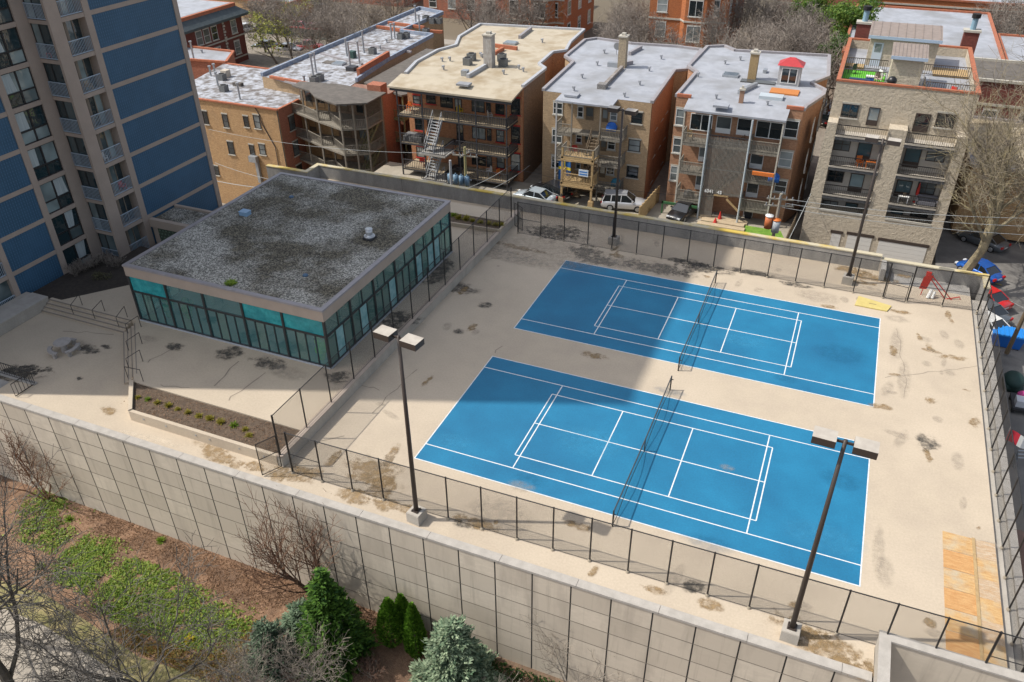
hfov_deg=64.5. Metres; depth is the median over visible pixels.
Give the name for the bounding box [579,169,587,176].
banner
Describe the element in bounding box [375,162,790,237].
back yards
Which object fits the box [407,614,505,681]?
blue spruce
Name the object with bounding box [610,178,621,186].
covered item
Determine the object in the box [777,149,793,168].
window
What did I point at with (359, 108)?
window
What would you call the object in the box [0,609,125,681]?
garden path
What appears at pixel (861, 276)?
deck stain
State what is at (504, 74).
brick apartment
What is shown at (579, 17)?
window
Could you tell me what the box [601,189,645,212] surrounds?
parked car
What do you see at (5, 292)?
balcony door
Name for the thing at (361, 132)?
window
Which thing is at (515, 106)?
window
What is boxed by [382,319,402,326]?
deck stain
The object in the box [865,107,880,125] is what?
window
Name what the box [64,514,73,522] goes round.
garden plant
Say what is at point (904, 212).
power cable
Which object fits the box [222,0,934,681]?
ground
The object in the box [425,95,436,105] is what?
window
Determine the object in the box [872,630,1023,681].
recessed wall
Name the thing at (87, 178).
window
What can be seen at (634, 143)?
window
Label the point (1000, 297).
parked car
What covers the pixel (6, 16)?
window
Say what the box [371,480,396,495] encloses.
deck stain
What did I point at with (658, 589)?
deck stain
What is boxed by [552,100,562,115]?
window
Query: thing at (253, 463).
deck stain
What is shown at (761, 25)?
bare tree
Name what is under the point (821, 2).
leafy tree
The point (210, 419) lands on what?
planter litter
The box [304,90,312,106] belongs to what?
window
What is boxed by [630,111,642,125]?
window
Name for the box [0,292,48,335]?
ledge wall
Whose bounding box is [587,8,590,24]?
window
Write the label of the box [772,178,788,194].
window
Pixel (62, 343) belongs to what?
picnic table
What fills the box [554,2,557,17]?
window
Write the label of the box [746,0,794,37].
bare tree
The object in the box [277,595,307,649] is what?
juniper shrub
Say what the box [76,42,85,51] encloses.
patio chair
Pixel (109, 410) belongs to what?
deck stain
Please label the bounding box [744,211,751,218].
wheelie bin
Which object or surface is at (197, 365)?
terrace
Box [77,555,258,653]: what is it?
ground cover
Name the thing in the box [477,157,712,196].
power cable
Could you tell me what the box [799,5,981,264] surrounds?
stone condo
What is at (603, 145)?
window
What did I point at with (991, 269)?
parked car
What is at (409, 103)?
patio chair
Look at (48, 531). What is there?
ground cover
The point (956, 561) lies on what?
plywood sheet
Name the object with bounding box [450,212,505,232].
planter box
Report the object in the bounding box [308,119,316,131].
window
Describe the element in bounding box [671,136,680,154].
window
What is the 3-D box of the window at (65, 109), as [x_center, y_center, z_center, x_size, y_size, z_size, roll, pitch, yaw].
[-32.589,-16.485,59.700,1.790,2.350,0.080,13,36,19]
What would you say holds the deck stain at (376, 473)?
on the deck
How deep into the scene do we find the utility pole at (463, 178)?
79.93 m
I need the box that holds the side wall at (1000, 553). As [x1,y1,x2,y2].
[971,300,1023,670]
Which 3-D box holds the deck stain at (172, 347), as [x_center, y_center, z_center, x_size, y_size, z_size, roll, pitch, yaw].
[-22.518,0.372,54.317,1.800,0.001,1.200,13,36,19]
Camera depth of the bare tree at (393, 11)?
136.59 m
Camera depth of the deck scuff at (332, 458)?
45.87 m
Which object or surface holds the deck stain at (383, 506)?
on the deck
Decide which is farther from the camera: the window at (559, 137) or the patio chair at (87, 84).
the window at (559, 137)
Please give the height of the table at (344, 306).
0.760 m
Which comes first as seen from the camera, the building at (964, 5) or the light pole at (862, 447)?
the light pole at (862, 447)
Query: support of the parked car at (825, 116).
on the ground at (454, 30)
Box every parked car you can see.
[243,22,256,32]
[251,39,278,47]
[274,42,302,50]
[513,186,556,200]
[530,179,572,201]
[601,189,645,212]
[666,201,701,221]
[821,111,829,125]
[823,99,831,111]
[954,258,1005,282]
[956,229,1010,252]
[986,298,1013,323]
[987,285,1013,309]
[988,311,1010,337]
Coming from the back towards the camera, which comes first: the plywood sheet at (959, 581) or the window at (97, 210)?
the window at (97, 210)
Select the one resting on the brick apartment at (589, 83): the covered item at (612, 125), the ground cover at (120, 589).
the covered item at (612, 125)
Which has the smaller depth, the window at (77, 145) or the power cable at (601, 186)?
the window at (77, 145)
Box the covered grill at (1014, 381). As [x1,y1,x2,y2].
[1002,370,1023,392]
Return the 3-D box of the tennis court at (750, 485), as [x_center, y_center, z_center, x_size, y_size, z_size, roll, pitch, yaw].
[7.526,6.273,46.190,23.770,0.004,10.970,13,36,19]
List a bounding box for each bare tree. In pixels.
[0,431,99,681]
[0,473,123,670]
[0,530,258,681]
[227,482,342,598]
[237,0,283,51]
[245,0,285,43]
[245,0,303,58]
[281,0,338,56]
[298,0,358,38]
[306,0,361,47]
[314,0,378,43]
[336,0,390,29]
[372,0,417,20]
[443,0,497,29]
[467,0,522,26]
[470,0,516,24]
[500,1,540,25]
[502,0,566,25]
[593,13,641,37]
[595,0,645,41]
[598,13,650,42]
[610,0,649,36]
[625,7,670,43]
[640,25,695,46]
[686,0,743,47]
[716,21,767,49]
[721,37,744,48]
[728,0,793,49]
[730,0,753,32]
[733,10,782,50]
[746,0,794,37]
[751,10,813,51]
[763,0,818,46]
[767,15,829,52]
[776,21,834,54]
[777,5,839,87]
[786,1,843,44]
[811,31,846,126]
[898,40,1023,270]
[973,0,1023,34]
[974,107,1023,247]
[975,0,1023,33]
[983,7,1023,34]
[996,26,1023,183]
[1011,4,1023,66]
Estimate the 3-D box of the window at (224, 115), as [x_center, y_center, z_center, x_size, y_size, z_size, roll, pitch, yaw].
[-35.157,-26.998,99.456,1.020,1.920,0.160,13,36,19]
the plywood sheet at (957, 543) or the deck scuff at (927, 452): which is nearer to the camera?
the plywood sheet at (957, 543)
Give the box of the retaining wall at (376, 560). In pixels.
[0,394,872,681]
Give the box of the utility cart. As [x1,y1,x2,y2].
[1009,392,1023,412]
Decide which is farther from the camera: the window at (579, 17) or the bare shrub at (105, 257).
the window at (579, 17)
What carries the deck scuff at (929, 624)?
on the deck
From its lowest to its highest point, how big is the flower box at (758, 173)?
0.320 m
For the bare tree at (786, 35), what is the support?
on the ground at (454, 30)
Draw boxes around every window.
[0,0,13,24]
[0,27,26,68]
[1,67,39,108]
[14,104,51,145]
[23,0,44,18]
[27,140,62,180]
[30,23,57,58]
[40,175,73,213]
[43,63,69,96]
[51,207,83,245]
[55,100,80,132]
[63,238,91,270]
[66,136,90,166]
[77,170,101,199]
[88,202,110,230]
[98,233,118,255]
[195,30,204,45]
[201,109,209,125]
[202,27,211,44]
[210,25,219,41]
[213,164,220,176]
[221,113,229,128]
[226,140,235,155]
[229,19,238,34]
[233,39,242,55]
[242,114,249,128]
[248,143,254,154]
[252,113,261,129]
[257,142,266,156]
[287,113,296,131]
[292,138,300,157]
[296,162,302,169]
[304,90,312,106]
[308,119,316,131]
[340,105,347,111]
[343,131,350,136]
[356,105,363,113]
[358,130,365,138]
[412,93,420,105]
[414,118,422,131]
[416,146,424,158]
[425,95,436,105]
[427,120,435,130]
[429,0,436,7]
[440,96,452,108]
[448,0,455,9]
[454,98,461,110]
[456,124,463,139]
[458,156,463,165]
[471,100,484,112]
[472,126,485,139]
[472,155,485,165]
[486,102,490,112]
[486,156,491,166]
[487,128,491,140]
[494,103,504,115]
[495,129,504,143]
[496,157,505,169]
[509,0,517,14]
[510,97,520,116]
[510,125,520,144]
[510,152,520,172]
[550,154,558,169]
[551,127,562,144]
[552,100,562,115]
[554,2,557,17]
[567,0,570,15]
[574,162,580,170]
[575,135,581,144]
[576,104,583,118]
[577,15,580,27]
[578,0,581,9]
[585,107,593,120]
[585,136,592,142]
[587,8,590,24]
[599,167,605,177]
[600,141,606,150]
[602,109,607,121]
[605,168,614,176]
[606,142,615,151]
[609,112,617,122]
[625,164,638,179]
[627,137,640,153]
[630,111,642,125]
[655,20,666,37]
[657,0,667,12]
[668,164,677,181]
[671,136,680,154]
[674,106,684,126]
[685,25,700,43]
[687,0,703,17]
[689,113,712,130]
[695,176,704,189]
[698,147,707,161]
[713,0,720,16]
[715,116,731,133]
[736,118,752,135]
[745,183,758,197]
[749,154,763,169]
[755,120,784,139]
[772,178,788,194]
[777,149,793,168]
[783,118,800,139]
[797,178,802,202]
[803,149,808,173]
[804,166,809,189]
[809,117,815,142]
[810,137,815,161]
[816,107,821,131]
[822,199,837,204]
[826,170,844,182]
[833,139,850,151]
[839,101,860,119]
[845,202,857,207]
[847,173,864,192]
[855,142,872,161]
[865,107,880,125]
[890,209,903,214]
[893,179,912,197]
[902,148,921,167]
[909,211,927,217]
[912,113,931,132]
[916,182,936,194]
[925,151,945,162]
[932,111,957,130]
[981,108,998,117]
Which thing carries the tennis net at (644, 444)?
on the tennis court at (750, 485)
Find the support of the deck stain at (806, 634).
on the deck
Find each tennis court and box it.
[414,356,869,586]
[514,260,880,406]
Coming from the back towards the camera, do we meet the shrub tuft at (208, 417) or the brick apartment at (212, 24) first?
the brick apartment at (212, 24)
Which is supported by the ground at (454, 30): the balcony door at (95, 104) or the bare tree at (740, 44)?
the bare tree at (740, 44)
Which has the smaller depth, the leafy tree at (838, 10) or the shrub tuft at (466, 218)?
the shrub tuft at (466, 218)
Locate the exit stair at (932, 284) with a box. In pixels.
[885,272,969,295]
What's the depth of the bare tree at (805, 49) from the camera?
104.65 m
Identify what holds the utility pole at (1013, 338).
on the alley pavement
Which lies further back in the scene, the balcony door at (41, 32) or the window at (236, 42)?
the window at (236, 42)
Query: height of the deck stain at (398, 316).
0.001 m
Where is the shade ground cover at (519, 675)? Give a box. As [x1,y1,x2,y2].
[491,658,559,681]
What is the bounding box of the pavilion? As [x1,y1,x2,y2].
[122,172,452,368]
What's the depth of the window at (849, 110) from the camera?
73.68 m
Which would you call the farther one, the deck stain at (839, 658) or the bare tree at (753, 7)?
the bare tree at (753, 7)
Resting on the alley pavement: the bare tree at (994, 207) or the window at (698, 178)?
the bare tree at (994, 207)
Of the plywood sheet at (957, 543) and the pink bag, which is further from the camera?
the pink bag
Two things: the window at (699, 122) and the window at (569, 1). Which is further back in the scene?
the window at (569, 1)
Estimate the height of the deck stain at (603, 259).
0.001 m
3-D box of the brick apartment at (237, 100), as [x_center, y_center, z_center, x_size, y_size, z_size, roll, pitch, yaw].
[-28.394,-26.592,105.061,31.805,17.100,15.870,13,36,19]
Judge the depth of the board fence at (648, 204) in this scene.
82.78 m
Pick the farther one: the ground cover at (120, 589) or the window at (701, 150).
the window at (701, 150)
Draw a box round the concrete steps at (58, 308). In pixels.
[41,298,132,333]
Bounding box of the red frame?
[919,275,960,299]
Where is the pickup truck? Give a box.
[294,39,322,48]
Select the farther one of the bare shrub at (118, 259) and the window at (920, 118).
the window at (920, 118)
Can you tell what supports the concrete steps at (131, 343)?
on the deck
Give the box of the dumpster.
[991,325,1023,350]
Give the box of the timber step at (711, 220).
[701,217,744,227]
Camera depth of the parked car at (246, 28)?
150.89 m
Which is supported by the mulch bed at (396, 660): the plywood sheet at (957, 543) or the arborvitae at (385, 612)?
the arborvitae at (385, 612)
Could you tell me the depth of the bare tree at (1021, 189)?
62.77 m
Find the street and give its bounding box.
[242,20,835,86]
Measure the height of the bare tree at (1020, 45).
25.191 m
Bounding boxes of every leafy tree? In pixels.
[246,10,299,63]
[278,0,318,37]
[785,0,854,30]
[817,32,850,111]
[824,0,884,47]
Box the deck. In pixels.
[0,178,1007,673]
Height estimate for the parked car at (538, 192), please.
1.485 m
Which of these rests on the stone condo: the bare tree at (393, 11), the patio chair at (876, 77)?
the patio chair at (876, 77)
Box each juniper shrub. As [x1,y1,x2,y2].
[240,614,301,681]
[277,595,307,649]
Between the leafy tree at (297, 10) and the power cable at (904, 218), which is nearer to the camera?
the power cable at (904, 218)
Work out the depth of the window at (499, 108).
86.61 m
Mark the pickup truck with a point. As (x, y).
(297, 43)
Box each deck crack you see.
[214,361,238,385]
[229,372,265,399]
[372,369,417,412]
[885,366,973,377]
[897,331,906,393]
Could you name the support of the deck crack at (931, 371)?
on the deck
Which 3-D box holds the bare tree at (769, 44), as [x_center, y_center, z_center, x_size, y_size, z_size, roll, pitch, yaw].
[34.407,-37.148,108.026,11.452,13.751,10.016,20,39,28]
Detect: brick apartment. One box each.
[177,0,249,63]
[195,63,403,203]
[260,5,443,94]
[387,23,584,190]
[542,32,701,206]
[661,44,830,222]
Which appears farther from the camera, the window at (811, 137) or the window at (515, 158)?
the window at (515, 158)
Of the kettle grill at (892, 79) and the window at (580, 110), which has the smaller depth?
the kettle grill at (892, 79)
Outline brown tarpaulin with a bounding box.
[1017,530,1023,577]
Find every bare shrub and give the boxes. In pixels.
[0,420,72,506]
[63,261,86,276]
[74,257,91,271]
[82,253,100,267]
[94,249,115,264]
[105,253,126,267]
[172,624,284,681]
[257,613,354,681]
[352,650,388,681]
[478,670,520,681]
[519,613,634,681]
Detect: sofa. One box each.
[849,77,869,80]
[915,194,937,206]
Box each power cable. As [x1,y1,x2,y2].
[209,129,410,152]
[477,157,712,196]
[782,207,1022,234]
[787,203,1012,225]
[795,200,1006,217]
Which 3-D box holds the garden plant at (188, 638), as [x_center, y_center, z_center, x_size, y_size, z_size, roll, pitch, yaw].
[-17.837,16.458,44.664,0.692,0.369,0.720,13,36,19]
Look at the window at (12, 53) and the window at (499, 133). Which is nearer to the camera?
the window at (12, 53)
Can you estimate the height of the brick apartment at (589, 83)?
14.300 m
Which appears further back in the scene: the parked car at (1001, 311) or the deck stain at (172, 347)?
the parked car at (1001, 311)
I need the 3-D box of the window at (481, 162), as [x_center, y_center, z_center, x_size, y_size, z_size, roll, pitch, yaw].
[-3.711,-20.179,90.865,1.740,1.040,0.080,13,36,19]
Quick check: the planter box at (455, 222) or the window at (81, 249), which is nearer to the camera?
the window at (81, 249)
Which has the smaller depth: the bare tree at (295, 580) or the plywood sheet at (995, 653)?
the plywood sheet at (995, 653)
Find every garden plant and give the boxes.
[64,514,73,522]
[156,536,165,544]
[184,633,193,644]
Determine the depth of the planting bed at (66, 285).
62.14 m
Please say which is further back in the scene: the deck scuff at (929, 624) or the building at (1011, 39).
the building at (1011, 39)
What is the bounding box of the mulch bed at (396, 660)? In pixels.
[0,475,544,681]
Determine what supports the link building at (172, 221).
on the deck
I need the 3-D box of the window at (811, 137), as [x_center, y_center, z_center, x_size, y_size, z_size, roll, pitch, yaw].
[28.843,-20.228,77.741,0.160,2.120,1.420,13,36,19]
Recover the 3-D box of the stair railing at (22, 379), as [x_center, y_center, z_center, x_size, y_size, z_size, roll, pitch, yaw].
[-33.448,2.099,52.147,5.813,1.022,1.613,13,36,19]
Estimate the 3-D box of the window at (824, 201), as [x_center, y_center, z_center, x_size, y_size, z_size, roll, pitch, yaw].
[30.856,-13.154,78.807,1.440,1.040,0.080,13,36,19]
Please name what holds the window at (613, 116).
in the brick apartment at (589, 83)
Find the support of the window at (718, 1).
in the building at (677, 11)
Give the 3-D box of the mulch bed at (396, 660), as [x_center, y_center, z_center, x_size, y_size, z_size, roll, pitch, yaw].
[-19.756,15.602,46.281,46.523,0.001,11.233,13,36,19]
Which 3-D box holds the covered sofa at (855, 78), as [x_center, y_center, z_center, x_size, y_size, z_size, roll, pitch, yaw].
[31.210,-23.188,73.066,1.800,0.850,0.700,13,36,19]
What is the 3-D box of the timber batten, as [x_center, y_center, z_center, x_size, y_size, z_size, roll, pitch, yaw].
[21.581,11.792,37.618,0.140,0.039,7.600,13,36,19]
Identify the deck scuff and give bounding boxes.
[327,451,340,464]
[384,448,397,464]
[588,567,597,575]
[924,450,931,459]
[925,618,935,626]
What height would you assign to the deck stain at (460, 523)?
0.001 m
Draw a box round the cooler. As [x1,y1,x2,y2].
[866,75,874,80]
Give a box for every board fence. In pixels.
[257,25,350,39]
[638,185,659,215]
[786,212,797,238]
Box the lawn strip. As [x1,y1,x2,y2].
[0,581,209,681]
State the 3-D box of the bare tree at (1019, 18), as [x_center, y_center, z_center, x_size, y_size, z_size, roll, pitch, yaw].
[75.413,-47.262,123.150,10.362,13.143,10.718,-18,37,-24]
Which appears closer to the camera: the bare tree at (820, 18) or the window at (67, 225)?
the window at (67, 225)
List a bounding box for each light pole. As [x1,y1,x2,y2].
[373,325,426,525]
[607,105,638,245]
[779,425,879,645]
[841,134,901,285]
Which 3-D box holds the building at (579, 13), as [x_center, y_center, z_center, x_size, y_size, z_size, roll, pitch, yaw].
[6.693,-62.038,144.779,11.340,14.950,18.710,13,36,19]
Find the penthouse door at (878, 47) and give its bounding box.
[869,42,883,65]
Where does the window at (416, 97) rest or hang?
in the brick apartment at (504, 74)
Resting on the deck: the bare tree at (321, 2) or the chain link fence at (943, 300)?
the chain link fence at (943, 300)
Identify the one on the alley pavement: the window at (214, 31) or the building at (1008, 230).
the building at (1008, 230)
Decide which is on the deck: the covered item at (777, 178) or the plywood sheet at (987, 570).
the plywood sheet at (987, 570)
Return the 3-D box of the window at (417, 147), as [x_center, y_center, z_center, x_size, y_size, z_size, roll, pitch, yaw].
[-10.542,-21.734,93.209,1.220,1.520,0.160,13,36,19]
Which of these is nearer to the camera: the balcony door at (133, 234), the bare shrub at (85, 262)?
the bare shrub at (85, 262)
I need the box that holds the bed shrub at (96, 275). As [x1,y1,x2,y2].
[91,270,111,280]
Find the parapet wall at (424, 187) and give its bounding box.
[266,163,882,270]
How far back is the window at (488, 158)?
90.34 m
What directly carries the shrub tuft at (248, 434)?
in the planter box at (194, 432)
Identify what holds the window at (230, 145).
in the brick apartment at (237, 100)
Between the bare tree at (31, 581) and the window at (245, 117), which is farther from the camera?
the window at (245, 117)
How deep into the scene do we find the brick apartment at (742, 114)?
79.67 m
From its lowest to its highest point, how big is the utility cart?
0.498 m
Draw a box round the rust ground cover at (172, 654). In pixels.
[108,583,267,681]
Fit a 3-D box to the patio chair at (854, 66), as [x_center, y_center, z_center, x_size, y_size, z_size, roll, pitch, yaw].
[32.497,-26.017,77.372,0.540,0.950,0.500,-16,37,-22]
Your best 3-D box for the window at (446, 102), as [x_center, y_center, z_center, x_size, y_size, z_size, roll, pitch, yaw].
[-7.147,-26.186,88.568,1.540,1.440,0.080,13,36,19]
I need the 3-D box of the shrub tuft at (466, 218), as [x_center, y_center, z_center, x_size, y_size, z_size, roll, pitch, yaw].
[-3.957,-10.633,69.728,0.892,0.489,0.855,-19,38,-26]
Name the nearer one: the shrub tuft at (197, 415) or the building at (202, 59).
the shrub tuft at (197, 415)
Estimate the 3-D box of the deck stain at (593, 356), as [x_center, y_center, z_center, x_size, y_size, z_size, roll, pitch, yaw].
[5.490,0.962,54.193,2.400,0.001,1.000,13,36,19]
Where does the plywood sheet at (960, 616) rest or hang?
on the deck
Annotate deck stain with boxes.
[0,365,47,380]
[81,345,99,353]
[103,408,114,414]
[167,343,180,349]
[204,444,234,466]
[217,346,241,358]
[241,461,262,470]
[256,358,283,368]
[271,466,321,481]
[328,372,345,382]
[342,488,368,503]
[351,461,393,485]
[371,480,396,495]
[373,497,397,510]
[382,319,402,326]
[389,312,419,323]
[424,267,448,283]
[452,284,476,291]
[455,515,492,529]
[455,521,469,527]
[496,242,544,252]
[529,225,582,238]
[571,245,602,256]
[580,256,616,265]
[584,352,600,358]
[626,261,688,275]
[647,586,661,593]
[674,258,702,264]
[675,262,726,273]
[684,581,702,592]
[700,599,721,609]
[733,268,766,276]
[771,617,871,667]
[787,282,808,287]
[800,628,833,647]
[831,656,873,675]
[837,266,865,273]
[856,274,897,282]
[873,404,890,409]
[917,436,936,448]
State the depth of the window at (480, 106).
87.41 m
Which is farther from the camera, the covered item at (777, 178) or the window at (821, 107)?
the window at (821, 107)
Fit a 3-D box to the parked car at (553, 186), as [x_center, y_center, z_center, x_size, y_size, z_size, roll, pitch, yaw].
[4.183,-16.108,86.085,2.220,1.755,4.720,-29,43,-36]
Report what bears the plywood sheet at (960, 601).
on the deck
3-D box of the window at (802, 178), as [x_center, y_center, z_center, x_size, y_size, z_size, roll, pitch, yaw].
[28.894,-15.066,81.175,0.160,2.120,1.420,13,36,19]
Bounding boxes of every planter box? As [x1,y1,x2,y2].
[128,379,298,465]
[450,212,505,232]
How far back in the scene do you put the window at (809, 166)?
83.68 m
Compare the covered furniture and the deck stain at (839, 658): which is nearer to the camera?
the deck stain at (839, 658)
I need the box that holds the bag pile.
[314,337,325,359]
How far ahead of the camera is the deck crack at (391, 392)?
50.71 m
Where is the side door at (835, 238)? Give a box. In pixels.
[829,233,840,246]
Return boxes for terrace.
[59,202,512,430]
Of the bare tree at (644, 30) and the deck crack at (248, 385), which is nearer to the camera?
the deck crack at (248, 385)
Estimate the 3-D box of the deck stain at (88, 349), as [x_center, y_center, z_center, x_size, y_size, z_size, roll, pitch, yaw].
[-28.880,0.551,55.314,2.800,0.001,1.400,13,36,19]
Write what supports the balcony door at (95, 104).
in the apartment tower
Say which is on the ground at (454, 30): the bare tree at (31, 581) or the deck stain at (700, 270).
the bare tree at (31, 581)
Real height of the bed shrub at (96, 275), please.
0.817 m
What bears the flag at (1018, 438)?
on the alley pavement
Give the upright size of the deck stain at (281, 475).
0.001 m
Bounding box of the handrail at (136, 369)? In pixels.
[124,366,143,381]
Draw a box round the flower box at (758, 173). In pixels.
[752,171,773,177]
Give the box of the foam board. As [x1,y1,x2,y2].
[855,296,890,311]
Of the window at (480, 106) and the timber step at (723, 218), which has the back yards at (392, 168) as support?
the timber step at (723, 218)
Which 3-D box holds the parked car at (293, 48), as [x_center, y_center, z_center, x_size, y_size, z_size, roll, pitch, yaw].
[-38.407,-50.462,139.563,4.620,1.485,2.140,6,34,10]
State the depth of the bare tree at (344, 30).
120.72 m
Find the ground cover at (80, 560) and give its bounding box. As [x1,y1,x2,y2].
[42,531,131,594]
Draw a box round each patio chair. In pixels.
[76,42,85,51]
[83,80,93,90]
[406,101,411,111]
[848,63,857,73]
[855,155,863,165]
[874,72,882,81]
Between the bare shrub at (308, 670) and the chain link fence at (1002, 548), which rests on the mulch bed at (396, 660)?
the bare shrub at (308, 670)
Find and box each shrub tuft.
[163,402,172,407]
[194,412,201,418]
[205,414,213,420]
[216,418,224,424]
[230,420,238,428]
[245,432,252,437]
[462,214,471,220]
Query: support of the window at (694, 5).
in the building at (677, 11)
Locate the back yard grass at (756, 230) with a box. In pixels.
[744,226,783,237]
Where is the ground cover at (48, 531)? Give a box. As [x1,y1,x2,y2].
[2,488,100,554]
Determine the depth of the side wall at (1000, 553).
43.04 m
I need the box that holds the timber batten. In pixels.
[972,537,983,660]
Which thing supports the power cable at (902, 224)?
attached to the utility pole at (772, 223)
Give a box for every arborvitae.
[374,596,404,647]
[391,593,408,637]
[402,601,427,659]
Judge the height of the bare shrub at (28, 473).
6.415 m
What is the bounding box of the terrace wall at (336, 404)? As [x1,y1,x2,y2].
[276,210,519,466]
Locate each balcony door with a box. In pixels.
[0,281,13,305]
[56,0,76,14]
[62,18,87,54]
[74,57,98,91]
[85,94,108,126]
[96,129,117,159]
[106,162,127,192]
[116,194,135,222]
[125,224,144,250]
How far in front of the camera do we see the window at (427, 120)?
90.87 m
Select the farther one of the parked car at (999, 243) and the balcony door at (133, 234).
the parked car at (999, 243)
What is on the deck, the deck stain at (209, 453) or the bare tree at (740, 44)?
the deck stain at (209, 453)
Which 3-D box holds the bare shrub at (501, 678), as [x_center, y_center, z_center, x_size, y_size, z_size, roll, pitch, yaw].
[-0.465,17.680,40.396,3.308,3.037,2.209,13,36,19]
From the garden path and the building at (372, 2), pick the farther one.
the building at (372, 2)
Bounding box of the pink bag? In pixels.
[1017,391,1023,395]
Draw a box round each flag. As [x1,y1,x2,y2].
[558,160,570,179]
[1005,428,1023,448]
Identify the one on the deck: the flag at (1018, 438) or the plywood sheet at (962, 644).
the plywood sheet at (962, 644)
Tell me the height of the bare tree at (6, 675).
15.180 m
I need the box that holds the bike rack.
[1013,450,1023,467]
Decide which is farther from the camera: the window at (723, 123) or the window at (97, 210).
the window at (723, 123)
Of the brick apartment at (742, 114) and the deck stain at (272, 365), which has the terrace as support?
the deck stain at (272, 365)
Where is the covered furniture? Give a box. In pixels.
[403,131,425,142]
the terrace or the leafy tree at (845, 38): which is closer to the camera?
the terrace
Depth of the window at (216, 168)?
104.30 m
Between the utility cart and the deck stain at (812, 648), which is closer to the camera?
the deck stain at (812, 648)
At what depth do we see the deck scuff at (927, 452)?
45.75 m
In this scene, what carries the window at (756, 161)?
in the brick apartment at (742, 114)
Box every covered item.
[606,122,616,131]
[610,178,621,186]
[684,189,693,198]
[768,172,779,182]
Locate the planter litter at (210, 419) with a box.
[124,387,293,450]
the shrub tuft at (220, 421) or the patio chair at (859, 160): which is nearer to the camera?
the shrub tuft at (220, 421)
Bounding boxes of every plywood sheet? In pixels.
[943,531,972,555]
[943,549,973,574]
[944,568,975,595]
[944,587,976,615]
[945,608,978,638]
[945,630,979,659]
[975,539,996,562]
[976,557,998,582]
[978,578,1000,602]
[979,597,1002,624]
[981,619,1004,645]
[983,641,1006,667]
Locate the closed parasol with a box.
[913,182,920,202]
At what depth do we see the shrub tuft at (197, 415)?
48.14 m
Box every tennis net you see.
[612,376,673,525]
[677,270,718,370]
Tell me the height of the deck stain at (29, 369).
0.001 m
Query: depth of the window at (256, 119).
97.66 m
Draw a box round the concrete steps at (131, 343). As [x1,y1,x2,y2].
[123,323,136,384]
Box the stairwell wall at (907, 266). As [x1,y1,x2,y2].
[878,257,990,300]
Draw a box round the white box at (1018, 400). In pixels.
[1014,395,1023,407]
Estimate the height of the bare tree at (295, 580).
8.805 m
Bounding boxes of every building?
[148,204,212,242]
[187,41,235,78]
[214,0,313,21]
[334,0,419,6]
[423,0,503,20]
[504,0,593,32]
[647,0,743,48]
[772,0,862,53]
[840,4,1004,64]
[870,0,1023,34]
[949,116,1023,241]
[974,57,1023,119]
[997,33,1023,60]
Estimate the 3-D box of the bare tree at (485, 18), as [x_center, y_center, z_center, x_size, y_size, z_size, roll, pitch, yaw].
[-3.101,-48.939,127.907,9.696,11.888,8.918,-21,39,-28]
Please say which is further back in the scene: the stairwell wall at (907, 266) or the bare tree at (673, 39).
the bare tree at (673, 39)
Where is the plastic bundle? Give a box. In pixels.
[926,289,935,298]
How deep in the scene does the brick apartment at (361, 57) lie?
110.52 m
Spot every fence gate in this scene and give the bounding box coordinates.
[255,436,281,474]
[514,203,522,229]
[884,268,913,301]
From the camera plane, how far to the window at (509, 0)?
140.47 m
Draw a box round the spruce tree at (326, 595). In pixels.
[287,566,380,681]
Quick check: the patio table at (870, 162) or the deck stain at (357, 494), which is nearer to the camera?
the deck stain at (357, 494)
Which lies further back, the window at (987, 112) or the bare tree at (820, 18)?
the bare tree at (820, 18)
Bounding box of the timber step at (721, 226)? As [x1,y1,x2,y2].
[697,220,744,231]
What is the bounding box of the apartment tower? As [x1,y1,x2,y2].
[0,0,222,333]
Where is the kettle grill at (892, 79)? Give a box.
[883,76,896,83]
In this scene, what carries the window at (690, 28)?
in the building at (677, 11)
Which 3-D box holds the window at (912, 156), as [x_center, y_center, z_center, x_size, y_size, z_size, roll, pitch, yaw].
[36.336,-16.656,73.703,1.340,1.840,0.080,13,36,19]
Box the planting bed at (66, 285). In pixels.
[33,246,148,299]
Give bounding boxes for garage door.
[845,235,871,251]
[876,241,926,262]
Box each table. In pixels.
[47,337,80,358]
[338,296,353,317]
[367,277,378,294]
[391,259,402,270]
[865,159,876,168]
[897,192,908,203]
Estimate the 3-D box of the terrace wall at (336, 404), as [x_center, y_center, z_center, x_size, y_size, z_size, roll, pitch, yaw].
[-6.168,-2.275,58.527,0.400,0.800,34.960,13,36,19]
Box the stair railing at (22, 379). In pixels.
[0,362,37,395]
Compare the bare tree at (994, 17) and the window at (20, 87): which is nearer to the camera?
the window at (20, 87)
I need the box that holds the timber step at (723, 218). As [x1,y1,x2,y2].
[690,213,747,225]
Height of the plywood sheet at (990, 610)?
0.018 m
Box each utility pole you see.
[447,147,477,186]
[449,160,452,184]
[764,191,793,236]
[1004,312,1023,354]
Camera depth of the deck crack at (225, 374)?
51.61 m
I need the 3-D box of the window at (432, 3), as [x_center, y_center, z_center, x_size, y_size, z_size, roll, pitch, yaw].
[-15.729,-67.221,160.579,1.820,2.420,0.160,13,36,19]
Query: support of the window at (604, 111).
in the brick apartment at (589, 83)
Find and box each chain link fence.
[270,187,511,454]
[283,432,1023,672]
[517,201,892,298]
[905,266,990,311]
[975,278,1023,671]
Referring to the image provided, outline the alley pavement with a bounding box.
[935,208,1023,531]

